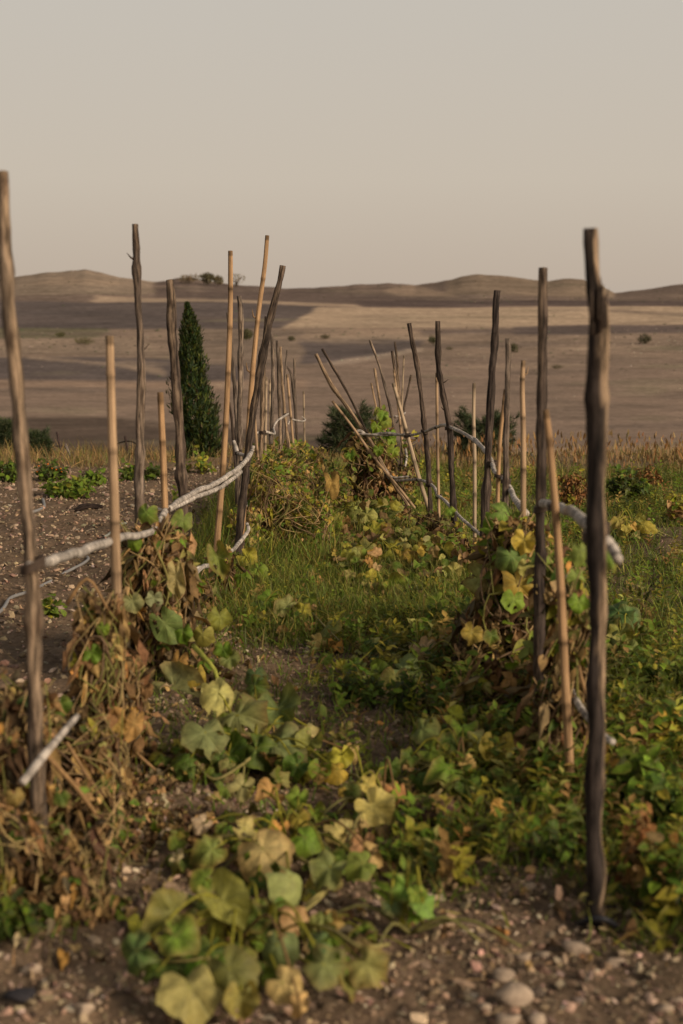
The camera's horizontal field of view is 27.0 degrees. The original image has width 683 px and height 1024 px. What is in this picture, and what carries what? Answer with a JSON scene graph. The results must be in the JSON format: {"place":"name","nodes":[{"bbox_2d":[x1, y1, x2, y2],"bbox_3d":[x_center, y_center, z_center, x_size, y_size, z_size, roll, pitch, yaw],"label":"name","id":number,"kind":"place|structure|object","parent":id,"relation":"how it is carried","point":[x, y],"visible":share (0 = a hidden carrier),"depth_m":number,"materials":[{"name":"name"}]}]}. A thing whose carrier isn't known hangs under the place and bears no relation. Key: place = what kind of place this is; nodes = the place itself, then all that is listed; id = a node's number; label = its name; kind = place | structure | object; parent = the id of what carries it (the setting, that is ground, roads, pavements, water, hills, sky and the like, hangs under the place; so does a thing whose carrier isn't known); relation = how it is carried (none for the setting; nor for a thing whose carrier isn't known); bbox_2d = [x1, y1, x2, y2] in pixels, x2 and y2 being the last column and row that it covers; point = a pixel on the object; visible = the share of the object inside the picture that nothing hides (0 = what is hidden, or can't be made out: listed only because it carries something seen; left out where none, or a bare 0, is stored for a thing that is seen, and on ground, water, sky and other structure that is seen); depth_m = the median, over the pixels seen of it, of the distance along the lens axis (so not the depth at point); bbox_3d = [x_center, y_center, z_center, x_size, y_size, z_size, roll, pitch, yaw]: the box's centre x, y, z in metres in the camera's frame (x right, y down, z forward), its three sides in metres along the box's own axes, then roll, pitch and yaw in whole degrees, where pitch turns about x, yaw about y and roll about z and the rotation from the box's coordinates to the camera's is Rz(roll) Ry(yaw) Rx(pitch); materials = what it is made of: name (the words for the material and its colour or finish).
{"place":"outdoors","nodes":[
{"label":"outdoors","id":0,"kind":"place"},
{"bbox_2d":[34,458,68,481],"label":"marigold plant","id":1,"kind":"object","parent":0,"point":[43,472],"visible":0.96,"depth_m":13.97,"materials":[{"name":"green plant"}]},
{"bbox_2d":[0,269,682,455],"bbox_3d":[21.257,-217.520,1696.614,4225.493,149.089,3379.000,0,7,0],"label":"hills","id":2,"kind":"structure","parent":0,"point":[65,390],"depth_m":557.44,"materials":[{"name":"brown soil"}]},
{"bbox_2d":[0,281,682,387],"bbox_3d":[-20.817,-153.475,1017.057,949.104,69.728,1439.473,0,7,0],"label":"scrub","id":3,"kind":"object","parent":2,"relation":"on","point":[344,331],"visible":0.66,"depth_m":698.42,"materials":[{"name":"plant"}]},
{"bbox_2d":[0,453,682,1023],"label":"ground","id":4,"kind":"structure","parent":0,"point":[390,1009],"depth_m":3.69,"materials":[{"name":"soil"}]},
{"bbox_2d":[0,457,16,482],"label":"weed plant","id":5,"kind":"object","parent":4,"relation":"on","point":[8,473],"visible":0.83,"depth_m":13.74,"materials":[{"name":"green plant"}]},
{"bbox_2d":[0,416,30,453],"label":"young pine","id":6,"kind":"object","parent":4,"relation":"on","point":[6,428],"visible":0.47,"depth_m":17.10,"materials":[{"name":"green plant"}]},
{"bbox_2d":[3,987,35,1002],"bbox_3d":[-0.715,1.074,3.156,0.071,0.030,0.050,0,7,0],"label":"stone","id":7,"kind":"object","parent":4,"relation":"on","point":[22,994],"visible":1,"depth_m":3.14,"materials":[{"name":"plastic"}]},
{"bbox_2d":[0,170,51,889],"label":"wooden stake","id":8,"kind":"object","parent":4,"relation":"on","point":[33,620],"visible":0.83,"depth_m":3.67,"materials":[{"name":"brown wood"}]},
{"bbox_2d":[19,713,79,785],"bbox_3d":[-0.744,0.615,3.690,0.042,0.095,0.348,2,8,13],"label":"support rail","id":9,"kind":"object","parent":8,"relation":"attached to","point":[39,760],"visible":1,"depth_m":3.61,"materials":[{"name":"wood"}]},
{"bbox_2d":[20,525,157,576],"bbox_3d":[-0.793,0.097,4.829,0.068,0.276,2.448,0,7,0],"label":"support rail","id":10,"kind":"object","parent":8,"relation":"attached to","point":[39,562],"visible":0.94,"depth_m":4.29,"materials":[{"name":"wood"}]},
{"bbox_2d":[0,888,54,940],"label":"weed plant","id":11,"kind":"object","parent":4,"relation":"on","point":[16,916],"visible":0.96,"depth_m":3.48,"materials":[{"name":"green plant"}]},
{"bbox_2d":[28,425,56,456],"bbox_3d":[-3.628,-0.755,17.021,0.484,0.623,0.468,0,7,0],"label":"young pine","id":12,"kind":"object","parent":4,"relation":"on","point":[39,438],"visible":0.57,"depth_m":16.97,"materials":[{"name":"green plant"}]},
{"bbox_2d":[0,556,89,612],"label":"irrigation hose","id":13,"kind":"object","parent":4,"relation":"on","point":[42,585],"visible":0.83,"depth_m":8.38,"materials":[{"name":"plastic"}]},
{"bbox_2d":[42,593,67,617],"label":"weed plant","id":14,"kind":"object","parent":4,"relation":"on","point":[51,611],"visible":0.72,"depth_m":7.47,"materials":[{"name":"green plant"}]},
{"bbox_2d":[38,474,102,498],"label":"weed plant","id":15,"kind":"object","parent":4,"relation":"on","point":[77,487],"visible":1,"depth_m":12.69,"materials":[{"name":"green plant"}]},
{"bbox_2d":[74,1003,94,1015],"bbox_3d":[-0.564,1.089,3.117,0.046,0.030,0.034,0,7,0],"label":"stone","id":16,"kind":"object","parent":4,"relation":"on","point":[85,1008],"visible":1,"depth_m":3.11,"materials":[{"name":"stone"}]},
{"bbox_2d":[72,468,106,485],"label":"weed plant","id":17,"kind":"object","parent":4,"relation":"on","point":[95,477],"visible":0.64,"depth_m":13.43,"materials":[{"name":"green plant"}]},
{"bbox_2d":[105,336,121,700],"bbox_3d":[-0.762,0.176,4.813,0.044,1.533,0.040,0,7,0],"label":"bamboo cane","id":18,"kind":"object","parent":4,"relation":"on","point":[116,571],"visible":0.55,"depth_m":4.76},
{"bbox_2d":[0,577,227,933],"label":"climbing bean","id":19,"kind":"object","parent":4,"relation":"on","point":[95,750],"visible":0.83,"depth_m":4.11,"materials":[{"name":"brown plant"}]},
{"bbox_2d":[118,457,134,481],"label":"weed plant","id":20,"kind":"object","parent":4,"relation":"on","point":[127,473],"visible":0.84,"depth_m":14.05,"materials":[{"name":"green plant"}]},
{"bbox_2d":[127,224,148,524],"bbox_3d":[-0.865,-0.211,6.028,0.074,1.991,0.118,3,8,20],"label":"wooden stake","id":21,"kind":"object","parent":4,"relation":"on","point":[139,456],"visible":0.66,"depth_m":5.99,"materials":[{"name":"brown wood"}]},
{"bbox_2d":[144,462,159,480],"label":"weed plant","id":22,"kind":"object","parent":4,"relation":"on","point":[151,471],"visible":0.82,"depth_m":13.96,"materials":[{"name":"green plant"}]},
{"bbox_2d":[157,392,168,522],"bbox_3d":[-0.772,0.115,6.267,0.059,1.282,0.032,0,7,0],"label":"bamboo cane","id":23,"kind":"object","parent":4,"relation":"on","point":[163,461],"visible":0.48,"depth_m":6.21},
{"bbox_2d":[158,445,254,522],"bbox_3d":[-0.703,-0.142,7.350,0.115,0.186,2.725,1,7,5],"label":"support rail","id":24,"kind":"object","parent":23,"relation":"attached to","point":[222,482],"visible":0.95,"depth_m":7.31,"materials":[{"name":"wood"}]},
{"bbox_2d":[166,279,194,605],"bbox_3d":[-0.809,-0.260,7.148,0.068,1.800,0.227,-5,9,-33],"label":"wooden stake","id":25,"kind":"object","parent":4,"relation":"on","point":[180,476],"visible":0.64,"depth_m":7.11,"materials":[{"name":"brown wood"}]},
{"bbox_2d":[197,522,249,573],"bbox_3d":[-0.678,0.247,7.873,0.068,0.145,1.772,1,7,6],"label":"support rail","id":26,"kind":"object","parent":25,"relation":"attached to","point":[240,541],"visible":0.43,"depth_m":8.47,"materials":[{"name":"wood"}]},
{"bbox_2d":[96,503,268,713],"bbox_3d":[-0.685,0.518,5.924,0.603,1.088,1.487,-3,8,-21],"label":"climbing bean","id":27,"kind":"object","parent":4,"relation":"on","point":[160,579],"visible":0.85,"depth_m":5.88,"materials":[{"name":"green plant"}]},
{"bbox_2d":[169,445,216,473],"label":"weed plant","id":28,"kind":"object","parent":4,"relation":"on","point":[201,459],"visible":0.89,"depth_m":14.65,"materials":[{"name":"green plant"}]},
{"bbox_2d":[166,301,228,457],"bbox_3d":[-1.678,-1.438,16.578,0.714,2.034,0.767,-4,8,-27],"label":"cypress tree","id":29,"kind":"object","parent":4,"relation":"on","point":[201,427],"visible":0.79,"depth_m":16.41,"materials":[{"name":"green plant"}]},
{"bbox_2d":[213,251,232,565],"bbox_3d":[-0.696,-0.516,8.334,0.193,2.006,0.060,-7,10,-43],"label":"bamboo cane","id":30,"kind":"object","parent":4,"relation":"on","point":[218,525],"visible":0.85,"depth_m":8.31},
{"bbox_2d":[195,544,253,608],"bbox_3d":[-0.644,0.416,7.705,0.358,0.437,0.716,2,8,15],"label":"climbing bean","id":31,"kind":"object","parent":4,"relation":"on","point":[203,597],"visible":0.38,"depth_m":7.82,"materials":[{"name":"brown plant"}]},
{"bbox_2d":[226,312,236,455],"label":"wooden stake","id":32,"kind":"object","parent":4,"relation":"on","point":[233,371],"visible":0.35,"depth_m":9.96,"materials":[{"name":"brown wood"}]},
{"bbox_2d":[235,296,243,529],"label":"wooden stake","id":33,"kind":"object","parent":4,"relation":"on","point":[240,358],"visible":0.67,"depth_m":9.46,"materials":[{"name":"brown wood"}]},
{"bbox_2d":[148,674,358,798],"bbox_3d":[-0.240,0.761,4.932,0.683,0.305,0.745,4,9,30],"label":"squash plant","id":34,"kind":"object","parent":4,"relation":"on","point":[290,744],"visible":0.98,"depth_m":4.82,"materials":[{"name":"green plant"}]},
{"bbox_2d":[243,235,268,547],"bbox_3d":[-0.558,-0.658,8.930,0.251,2.132,0.042,-4,9,-30],"label":"bamboo cane","id":35,"kind":"object","parent":4,"relation":"on","point":[256,331],"visible":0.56,"depth_m":8.87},
{"bbox_2d":[234,265,285,555],"bbox_3d":[-0.516,-0.540,8.771,0.360,1.941,0.062,-1,8,-10],"label":"wooden stake","id":36,"kind":"object","parent":4,"relation":"on","point":[259,375],"visible":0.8,"depth_m":8.74,"materials":[{"name":"brown wood"}]},
{"bbox_2d":[259,316,266,466],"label":"wooden stake","id":37,"kind":"object","parent":4,"relation":"on","point":[262,409],"visible":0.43,"depth_m":10.58,"materials":[{"name":"brown wood"}]},
{"bbox_2d":[121,866,411,1023],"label":"squash plant","id":38,"kind":"object","parent":4,"relation":"on","point":[203,978],"visible":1,"depth_m":3.23,"materials":[{"name":"green plant"}]},
{"bbox_2d":[268,334,274,444],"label":"wooden stake","id":39,"kind":"object","parent":4,"relation":"on","point":[272,391],"visible":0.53,"depth_m":11.26,"materials":[{"name":"brown wood"}]},
{"bbox_2d":[276,340,282,454],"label":"wooden stake","id":40,"kind":"object","parent":4,"relation":"on","point":[279,393],"visible":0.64,"depth_m":11.66,"materials":[{"name":"brown wood"}]},
{"bbox_2d":[161,773,406,923],"bbox_3d":[-0.158,0.943,3.989,0.722,0.201,1.004,0,7,0],"label":"squash plant","id":41,"kind":"object","parent":4,"relation":"on","point":[262,858],"visible":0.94,"depth_m":3.93,"materials":[{"name":"green plant"}]},
{"bbox_2d":[279,347,290,448],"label":"wooden stake","id":42,"kind":"object","parent":4,"relation":"on","point":[284,405],"visible":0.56,"depth_m":11.97,"materials":[{"name":"brown wood"}]},
{"bbox_2d":[227,547,352,652],"bbox_3d":[-0.341,0.456,7.581,0.632,0.225,2.190,-2,8,-14],"label":"squash plant","id":43,"kind":"object","parent":4,"relation":"on","point":[266,594],"visible":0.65,"depth_m":7.20,"materials":[{"name":"green plant"}]},
{"bbox_2d":[286,366,298,446],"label":"wooden stake","id":44,"kind":"object","parent":4,"relation":"on","point":[294,403],"visible":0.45,"depth_m":13.17,"materials":[{"name":"brown wood"}]},
{"bbox_2d":[225,436,362,552],"bbox_3d":[-0.307,-0.181,11.125,0.950,0.812,4.348,0,7,0],"label":"climbing bean","id":45,"kind":"object","parent":4,"relation":"on","point":[281,490],"visible":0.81,"depth_m":9.59,"materials":[{"name":"green plant"}]},
{"bbox_2d":[0,449,682,958],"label":"grass","id":46,"kind":"structure","parent":4,"relation":"on","point":[206,533],"depth_m":7.31,"materials":[{"name":"green plant"}]},
{"bbox_2d":[0,500,682,991],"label":"leaf litter","id":47,"kind":"object","parent":4,"relation":"on","point":[556,906],"visible":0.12,"depth_m":3.87,"materials":[{"name":"brown plant"}]},
{"bbox_2d":[0,429,682,485],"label":"dry grass","id":48,"kind":"structure","parent":4,"relation":"on","point":[675,454],"depth_m":15.89,"materials":[{"name":"brown plant"}]},
{"bbox_2d":[16,447,682,951],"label":"weeds","id":49,"kind":"object","parent":4,"relation":"on","point":[452,857],"visible":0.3,"depth_m":5.08,"materials":[{"name":"green plant"}]},
{"bbox_2d":[326,665,386,710],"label":"weed plant","id":50,"kind":"object","parent":4,"relation":"on","point":[348,679],"visible":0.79,"depth_m":5.72,"materials":[{"name":"green plant"}]},
{"bbox_2d":[314,399,399,454],"bbox_3d":[0.131,-0.869,16.900,0.954,0.979,0.974,-7,10,-42],"label":"young pine","id":51,"kind":"object","parent":4,"relation":"on","point":[340,426],"visible":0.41,"depth_m":16.81,"materials":[{"name":"green plant"}]},
{"bbox_2d":[321,348,393,492],"bbox_3d":[0.195,-0.609,11.417,0.717,1.406,0.031,0,7,0],"label":"wooden stake","id":52,"kind":"object","parent":4,"relation":"on","point":[343,385],"visible":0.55,"depth_m":11.36,"materials":[{"name":"brown wood"}]},
{"bbox_2d":[315,353,411,508],"bbox_3d":[0.221,-0.540,11.023,0.862,1.375,0.040,0,7,0],"label":"wooden stake","id":53,"kind":"object","parent":4,"relation":"on","point":[340,398],"visible":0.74,"depth_m":10.98,"materials":[{"name":"brown wood"}]},
{"bbox_2d":[312,744,419,851],"bbox_3d":[0.074,0.889,4.385,0.321,0.176,0.814,1,7,7],"label":"squash plant","id":54,"kind":"object","parent":4,"relation":"on","point":[380,800],"visible":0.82,"depth_m":4.41,"materials":[{"name":"yellow plant"}]},
{"bbox_2d":[306,488,435,546],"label":"squash plant","id":55,"kind":"object","parent":4,"relation":"on","point":[382,504],"visible":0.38,"depth_m":10.72,"materials":[{"name":"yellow plant"}]},
{"bbox_2d":[331,400,415,509],"bbox_3d":[0.320,-0.346,10.896,0.796,1.020,0.022,0,7,0],"label":"bamboo cane","id":56,"kind":"object","parent":4,"relation":"on","point":[372,455],"visible":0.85,"depth_m":10.88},
{"bbox_2d":[336,405,420,508],"bbox_3d":[0.352,-0.390,11.672,0.651,1.029,1.671,2,8,17],"label":"climbing bean","id":57,"kind":"object","parent":4,"relation":"on","point":[366,470],"visible":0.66,"depth_m":11.38,"materials":[{"name":"green plant"}]},
{"bbox_2d":[369,340,399,470],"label":"wooden stake","id":58,"kind":"object","parent":4,"relation":"on","point":[385,388],"visible":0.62,"depth_m":12.26,"materials":[{"name":"brown wood"}]},
{"bbox_2d":[300,520,472,601],"bbox_3d":[0.370,0.271,8.945,1.294,0.313,2.570,0,7,0],"label":"squash plant","id":59,"kind":"object","parent":4,"relation":"on","point":[422,546],"visible":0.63,"depth_m":8.66,"materials":[{"name":"green plant"}]},
{"bbox_2d":[318,582,472,691],"bbox_3d":[0.361,0.576,6.698,0.935,0.212,1.863,0,7,0],"label":"squash plant","id":60,"kind":"object","parent":4,"relation":"on","point":[388,673],"visible":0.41,"depth_m":6.24,"materials":[{"name":"green plant"}]},
{"bbox_2d":[391,383,427,511],"bbox_3d":[0.557,-0.397,10.738,0.364,1.158,0.034,0,7,0],"label":"bamboo cane","id":61,"kind":"object","parent":4,"relation":"on","point":[416,469],"visible":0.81,"depth_m":10.72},
{"bbox_2d":[383,671,442,715],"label":"weed plant","id":62,"kind":"object","parent":4,"relation":"on","point":[401,691],"visible":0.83,"depth_m":5.56,"materials":[{"name":"green plant"}]},
{"bbox_2d":[407,323,433,520],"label":"wooden stake","id":63,"kind":"object","parent":4,"relation":"on","point":[423,413],"visible":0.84,"depth_m":10.28,"materials":[{"name":"brown wood"}]},
{"bbox_2d":[336,858,521,949],"bbox_3d":[0.162,0.977,3.518,0.497,0.189,0.283,7,10,42],"label":"squash plant","id":64,"kind":"object","parent":4,"relation":"on","point":[403,894],"visible":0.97,"depth_m":3.55,"materials":[{"name":"green plant"}]},
{"bbox_2d":[392,504,478,576],"bbox_3d":[0.636,0.199,9.357,0.409,0.494,2.361,-1,8,-11],"label":"climbing bean","id":65,"kind":"object","parent":4,"relation":"on","point":[464,549],"visible":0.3,"depth_m":9.27,"materials":[{"name":"green plant"}]},
{"bbox_2d":[435,373,439,515],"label":"bamboo cane","id":66,"kind":"object","parent":4,"relation":"on","point":[437,447],"visible":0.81,"depth_m":9.92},
{"bbox_2d":[415,788,459,828],"bbox_3d":[0.292,0.904,4.324,0.141,0.132,0.122,0,7,0],"label":"withered squash","id":67,"kind":"object","parent":4,"relation":"on","point":[431,814],"visible":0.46,"depth_m":4.29,"materials":[{"name":"plant"}]},
{"bbox_2d":[435,321,456,529],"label":"wooden stake","id":68,"kind":"object","parent":4,"relation":"on","point":[450,440],"visible":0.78,"depth_m":9.28,"materials":[{"name":"brown wood"}]},
{"bbox_2d":[384,469,479,535],"bbox_3d":[0.691,-0.120,9.741,0.243,0.279,2.965,-1,8,-11],"label":"support rail","id":69,"kind":"object","parent":68,"relation":"attached to","point":[444,500],"visible":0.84,"depth_m":10.15,"materials":[{"name":"wood"}]},
{"bbox_2d":[354,423,529,515],"bbox_3d":[0.655,-0.378,8.590,0.450,0.218,4.933,-1,7,-8],"label":"support rail","id":70,"kind":"object","parent":68,"relation":"attached to","point":[492,463],"visible":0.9,"depth_m":8.89,"materials":[{"name":"wood"}]},
{"bbox_2d":[363,705,548,823],"bbox_3d":[0.399,0.836,4.607,0.672,0.227,0.851,0,7,0],"label":"squash plant","id":71,"kind":"object","parent":4,"relation":"on","point":[431,738],"visible":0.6,"depth_m":4.71,"materials":[{"name":"green plant"}]},
{"bbox_2d":[472,383,476,541],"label":"bamboo cane","id":72,"kind":"object","parent":4,"relation":"on","point":[474,463],"visible":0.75,"depth_m":8.83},
{"bbox_2d":[444,403,520,456],"bbox_3d":[1.738,-0.867,17.017,1.032,0.945,0.956,7,10,41],"label":"young pine","id":73,"kind":"object","parent":4,"relation":"on","point":[464,417],"visible":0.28,"depth_m":16.92,"materials":[{"name":"green plant"}]},
{"bbox_2d":[476,290,500,577],"bbox_3d":[0.747,-0.258,7.327,0.121,1.750,0.056,0,7,0],"label":"wooden stake","id":74,"kind":"object","parent":4,"relation":"on","point":[486,488],"visible":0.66,"depth_m":7.28,"materials":[{"name":"brown wood"}]},
{"bbox_2d":[495,389,504,511],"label":"bamboo cane","id":75,"kind":"object","parent":4,"relation":"on","point":[499,447],"visible":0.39,"depth_m":6.96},
{"bbox_2d":[493,968,514,982],"bbox_3d":[0.381,1.086,3.332,0.053,0.032,0.041,0,7,0],"label":"stone","id":76,"kind":"object","parent":4,"relation":"on","point":[502,975],"visible":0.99,"depth_m":3.32,"materials":[{"name":"stone"}]},
{"bbox_2d":[427,663,586,775],"bbox_3d":[0.616,0.760,4.875,0.700,0.592,0.534,6,10,39],"label":"climbing bean","id":77,"kind":"object","parent":4,"relation":"on","point":[546,727],"visible":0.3,"depth_m":4.69,"materials":[{"name":"brown plant"}]},
{"bbox_2d":[502,338,511,506],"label":"wooden stake","id":78,"kind":"object","parent":4,"relation":"on","point":[506,473],"visible":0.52,"depth_m":6.59,"materials":[{"name":"brown wood"}]},
{"bbox_2d":[495,1012,520,1023],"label":"stone","id":79,"kind":"object","parent":4,"relation":"on","point":[502,1018],"visible":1,"depth_m":3.08,"materials":[{"name":"stone"}]},
{"bbox_2d":[494,982,533,1006],"bbox_3d":[0.387,1.085,3.192,0.084,0.056,0.072,-6,10,-40],"label":"stone","id":80,"kind":"object","parent":4,"relation":"on","point":[515,994],"visible":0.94,"depth_m":3.17,"materials":[{"name":"stone"}]},
{"bbox_2d":[520,360,528,516],"bbox_3d":[0.787,0.058,6.159,0.050,1.422,0.027,0,7,0],"label":"bamboo cane","id":81,"kind":"object","parent":4,"relation":"on","point":[523,374],"visible":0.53,"depth_m":6.10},
{"bbox_2d":[446,502,616,767],"bbox_3d":[0.675,0.432,5.499,0.532,1.071,2.898,0,7,0],"label":"climbing bean","id":82,"kind":"object","parent":4,"relation":"on","point":[500,587],"visible":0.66,"depth_m":5.70,"materials":[{"name":"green plant"}]},
{"bbox_2d":[533,267,547,704],"bbox_3d":[0.702,0.034,5.008,0.048,1.768,0.107,0,7,0],"label":"wooden stake","id":83,"kind":"object","parent":4,"relation":"on","point":[539,633],"visible":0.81,"depth_m":4.98,"materials":[{"name":"brown wood"}]},
{"bbox_2d":[533,499,622,563],"bbox_3d":[0.685,0.017,4.284,0.095,0.161,1.502,0,7,2],"label":"support rail","id":84,"kind":"object","parent":83,"relation":"attached to","point":[576,515],"visible":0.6,"depth_m":4.09,"materials":[{"name":"wood"}]},
{"bbox_2d":[519,819,585,868],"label":"weed plant","id":85,"kind":"object","parent":4,"relation":"on","point":[566,843],"visible":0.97,"depth_m":3.93,"materials":[{"name":"green plant"}]},
{"bbox_2d":[543,409,573,787],"bbox_3d":[0.681,0.337,4.430,0.133,1.314,0.030,0,7,0],"label":"bamboo cane","id":86,"kind":"object","parent":4,"relation":"on","point":[564,669],"visible":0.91,"depth_m":4.41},
{"bbox_2d":[554,654,615,744],"bbox_3d":[0.758,0.546,4.635,0.055,0.158,1.359,0,7,0],"label":"support rail","id":87,"kind":"object","parent":86,"relation":"attached to","point":[581,709],"visible":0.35,"depth_m":4.46,"materials":[{"name":"wood"}]},
{"bbox_2d":[557,468,586,508],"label":"dry weed","id":88,"kind":"object","parent":4,"relation":"on","point":[566,489],"visible":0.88,"depth_m":11.62,"materials":[{"name":"brown plant"}]},
{"bbox_2d":[562,940,589,955],"bbox_3d":[0.574,1.072,3.480,0.070,0.043,0.045,2,8,18],"label":"stone","id":89,"kind":"object","parent":4,"relation":"on","point":[575,948],"visible":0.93,"depth_m":3.47,"materials":[{"name":"stone"}]},
{"bbox_2d":[583,228,609,931],"bbox_3d":[0.626,0.214,3.504,0.098,1.796,0.067,0,7,0],"label":"wooden stake","id":90,"kind":"object","parent":4,"relation":"on","point":[596,398],"visible":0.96,"depth_m":3.48,"materials":[{"name":"brown wood"}]},
{"bbox_2d":[576,915,617,927],"bbox_3d":[0.641,1.030,3.574,0.106,0.054,0.057,2,8,13],"label":"hose loop","id":91,"kind":"object","parent":4,"relation":"on","point":[599,918],"visible":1,"depth_m":3.55,"materials":[{"name":"plastic"}]},
{"bbox_2d":[606,597,649,656],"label":"squash plant","id":92,"kind":"object","parent":4,"relation":"on","point":[623,617],"visible":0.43,"depth_m":6.65,"materials":[{"name":"green plant"}]},
{"bbox_2d":[604,464,653,502],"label":"weed plant","id":93,"kind":"object","parent":4,"relation":"on","point":[638,487],"visible":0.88,"depth_m":12.13,"materials":[{"name":"green plant"}]},
{"bbox_2d":[614,797,655,897],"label":"dry weed","id":94,"kind":"object","parent":4,"relation":"on","point":[629,846],"visible":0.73,"depth_m":3.68,"materials":[{"name":"brown plant"}]},
{"bbox_2d":[610,510,672,540],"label":"squash plant","id":95,"kind":"object","parent":4,"relation":"on","point":[619,521],"visible":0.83,"depth_m":10.04,"materials":[{"name":"yellow plant"}]},
{"bbox_2d":[605,744,682,811],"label":"weed plant","id":96,"kind":"object","parent":4,"relation":"on","point":[630,768],"visible":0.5,"depth_m":4.35,"materials":[{"name":"green plant"}]},
{"bbox_2d":[629,463,662,489],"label":"dry weed","id":97,"kind":"object","parent":4,"relation":"on","point":[648,475],"visible":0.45,"depth_m":13.02,"materials":[{"name":"brown plant"}]},
{"bbox_2d":[627,826,682,929],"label":"weed plant","id":98,"kind":"object","parent":4,"relation":"on","point":[659,876],"visible":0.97,"depth_m":3.58,"materials":[{"name":"green plant"}]},
{"bbox_2d":[629,660,682,691],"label":"weed plant","id":99,"kind":"object","parent":4,"relation":"on","point":[673,664],"visible":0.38,"depth_m":5.82,"materials":[{"name":"green plant"}]},
{"bbox_2d":[630,763,682,828],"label":"weed plant","id":100,"kind":"object","parent":4,"relation":"on","point":[659,789],"visible":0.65,"depth_m":4.16,"materials":[{"name":"green plant"}]},
{"bbox_2d":[642,691,682,757],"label":"weed plant","id":101,"kind":"object","parent":4,"relation":"on","point":[667,716],"visible":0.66,"depth_m":4.94,"materials":[{"name":"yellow plant"}]},
{"bbox_2d":[662,494,682,526],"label":"weed plant","id":102,"kind":"object","parent":4,"relation":"on","point":[672,505],"visible":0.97,"depth_m":10.73,"materials":[{"name":"green plant"}]},
{"bbox_2d":[0,0,682,292],"label":"sky","id":103,"kind":"structure","parent":0,"point":[411,142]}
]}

